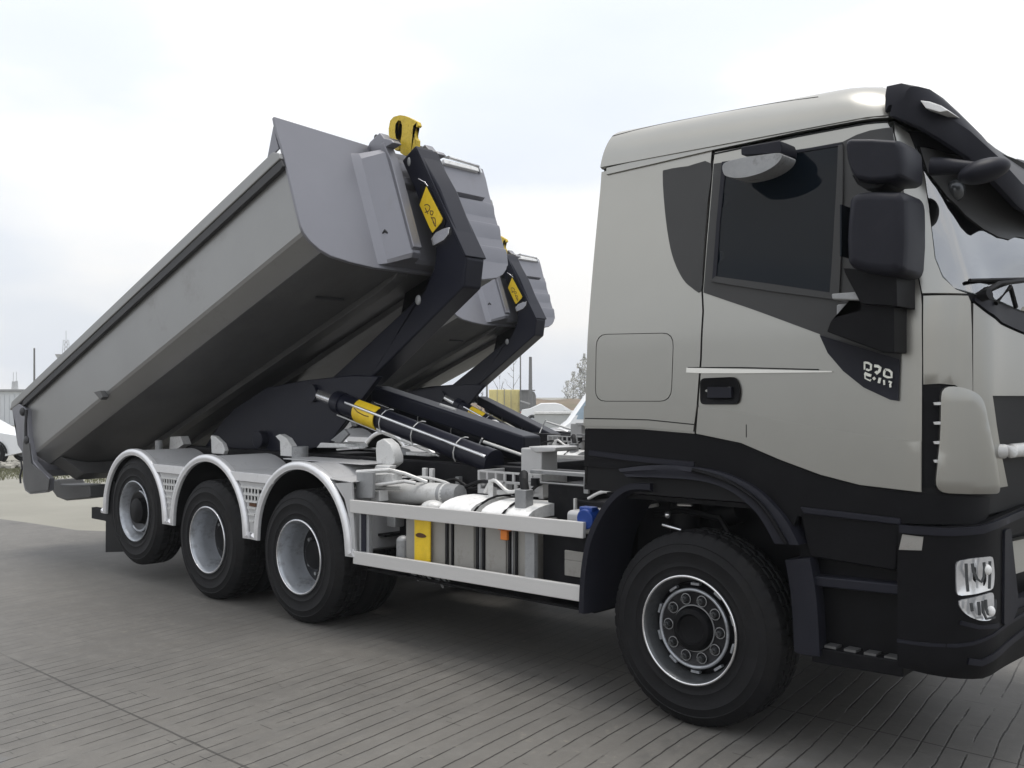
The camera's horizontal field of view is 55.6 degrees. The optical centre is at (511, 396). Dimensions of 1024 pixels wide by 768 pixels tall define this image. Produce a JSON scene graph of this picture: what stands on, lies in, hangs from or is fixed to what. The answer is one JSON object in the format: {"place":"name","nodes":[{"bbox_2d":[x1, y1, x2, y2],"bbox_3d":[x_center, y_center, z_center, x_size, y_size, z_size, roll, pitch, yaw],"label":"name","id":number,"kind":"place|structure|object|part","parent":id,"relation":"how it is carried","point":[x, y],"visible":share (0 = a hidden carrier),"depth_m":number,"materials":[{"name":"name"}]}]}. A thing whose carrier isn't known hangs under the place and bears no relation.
{"place":"outdoors","nodes":[
{"label":"outdoors","id":0,"kind":"place"},
{"bbox_2d":[0,389,24,424],"bbox_3d":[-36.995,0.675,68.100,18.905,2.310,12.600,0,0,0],"label":"warehouse","id":1,"kind":"structure","parent":0,"point":[8,397],"depth_m":62.00,"materials":[{"name":"white metal"}]},
{"bbox_2d":[0,460,106,483],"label":"grass","id":2,"kind":"structure","parent":0,"point":[11,471],"depth_m":22.32,"materials":[{"name":"green plant"}]},
{"bbox_2d":[0,398,577,530],"bbox_3d":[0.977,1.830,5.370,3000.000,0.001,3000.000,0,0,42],"label":"ground","id":3,"kind":"structure","parent":0,"point":[18,502],"depth_m":16.05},
{"bbox_2d":[0,420,22,461],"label":"parked car","id":4,"kind":"object","parent":3,"relation":"on","point":[9,446],"visible":0.48,"depth_m":26.01,"materials":[{"name":"white paint"}]},
{"bbox_2d":[0,461,22,468],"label":"rubble","id":5,"kind":"object","parent":3,"relation":"on","point":[10,464],"visible":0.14,"depth_m":24.67,"materials":[{"name":"stone"}]},
{"bbox_2d":[33,348,34,380],"bbox_3d":[-28.541,-0.488,58.000,0.276,4.836,0.276,0,0,42],"label":"lamp post","id":6,"kind":"object","parent":3,"relation":"on","point":[33,364],"visible":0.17,"depth_m":57.96,"materials":[{"name":"metal"}]},
{"bbox_2d":[489,389,519,419],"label":"yellow cargo container","id":7,"kind":"object","parent":3,"relation":"on","point":[510,399],"visible":0.52,"depth_m":69.97,"materials":[{"name":"yellow metal"}]},
{"bbox_2d":[503,362,516,389],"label":"bare tree","id":8,"kind":"object","parent":3,"relation":"on","point":[512,377],"visible":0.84,"depth_m":79.98,"materials":[{"name":"grey plant"}]},
{"bbox_2d":[520,356,520,411],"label":"lamp post","id":9,"kind":"object","parent":3,"relation":"on","point":[520,383],"visible":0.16,"depth_m":65.95,"materials":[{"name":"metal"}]},
{"bbox_2d":[528,357,532,407],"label":"utility pole","id":10,"kind":"object","parent":3,"relation":"on","point":[530,385],"visible":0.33,"depth_m":65.90,"materials":[{"name":"metal"}]},
{"bbox_2d":[520,403,571,419],"bbox_3d":[2.715,1.110,62.790,4.380,1.440,1.920,0,0,0],"label":"parked car","id":11,"kind":"object","parent":3,"relation":"on","point":[528,412],"visible":0.27,"depth_m":62.05,"materials":[{"name":"white paint"}]},
{"bbox_2d":[561,381,571,398],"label":"tree","id":12,"kind":"object","parent":3,"relation":"on","point":[567,396],"visible":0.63,"depth_m":159.95,"materials":[{"name":"grey plant"}]},
{"bbox_2d":[565,371,579,398],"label":"tree","id":13,"kind":"object","parent":3,"relation":"on","point":[572,385],"visible":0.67,"depth_m":154.91,"materials":[{"name":"grey plant"}]},
{"bbox_2d":[571,367,585,398],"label":"tree","id":14,"kind":"object","parent":3,"relation":"on","point":[579,383],"visible":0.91,"depth_m":149.89,"materials":[{"name":"grey plant"}]},
{"bbox_2d":[573,353,586,396],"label":"tree","id":15,"kind":"object","parent":3,"relation":"on","point":[584,360],"visible":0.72,"depth_m":149.79,"materials":[{"name":"grey plant"}]},
{"bbox_2d":[0,519,1023,767],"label":"concrete apron","id":16,"kind":"object","parent":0,"point":[114,661],"visible":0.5,"depth_m":6.00,"materials":[{"name":"grey concrete"}]},
{"bbox_2d":[344,236,585,459],"bbox_3d":[0.276,-0.365,14.807,9.344,4.393,3.100,0,0,42],"label":"hooklift truck","id":17,"kind":"object","parent":16,"relation":"on","point":[524,335],"visible":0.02,"depth_m":15.02,"materials":[{"name":"beige paint"}]},
{"bbox_2d":[351,250,554,426],"bbox_3d":[-2.184,-0.551,16.994,6.144,3.595,2.565,0,0,42],"label":"tipper container","id":18,"kind":"object","parent":17,"relation":"on","point":[462,339],"visible":0.23,"depth_m":15.43,"materials":[{"name":"metal"}]},
{"bbox_2d":[92,83,1023,726],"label":"hooklift truck","id":19,"kind":"object","parent":16,"relation":"on","point":[804,407],"visible":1,"depth_m":5.27,"materials":[{"name":"metal"}]},
{"bbox_2d":[10,117,507,500],"bbox_3d":[-2.933,-0.551,10.538,6.144,3.595,2.565,0,0,42],"label":"tipper container","id":20,"kind":"object","parent":19,"relation":"on","point":[307,253],"visible":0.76,"depth_m":9.12,"materials":[{"name":"metal"}]},
{"bbox_3d":[1.480,-0.452,4.992,1.267,1.793,0.171,0,0,42],"label":"door","id":21,"kind":"part","parent":19,"relation":"part of","materials":[{"name":"beige paint"}]},
{"bbox_2d":[0,0,1023,397],"label":"sky","id":22,"kind":"structure","parent":0,"point":[124,124],"materials":[{"name":"white"}]},
{"bbox_2d":[471,399,580,412],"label":"embankment","id":23,"kind":"structure","parent":0,"point":[571,404],"depth_m":123.39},
{"bbox_2d":[521,390,535,410],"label":"concrete block","id":24,"kind":"structure","parent":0,"point":[524,395],"depth_m":68.00,"materials":[{"name":"concrete"}]},
{"bbox_2d":[534,411,572,427],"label":"barrier wall","id":25,"kind":"structure","parent":0,"point":[555,417],"depth_m":45.00,"materials":[{"name":"concrete"}]},
{"bbox_2d":[559,393,585,430],"bbox_3d":[3.665,0.780,24.865,5.000,2.100,2.070,0,0,0],"label":"delivery van","id":26,"kind":"object","parent":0,"point":[576,415],"depth_m":24.16,"materials":[{"name":"white paint"}]},
{"bbox_3d":[2.485,0.235,24.177,1.960,0.650,0.153,0,0,0],"label":"side window","id":27,"kind":"part","parent":26,"relation":"part of","materials":[{"name":"blue glass"}]}
]}

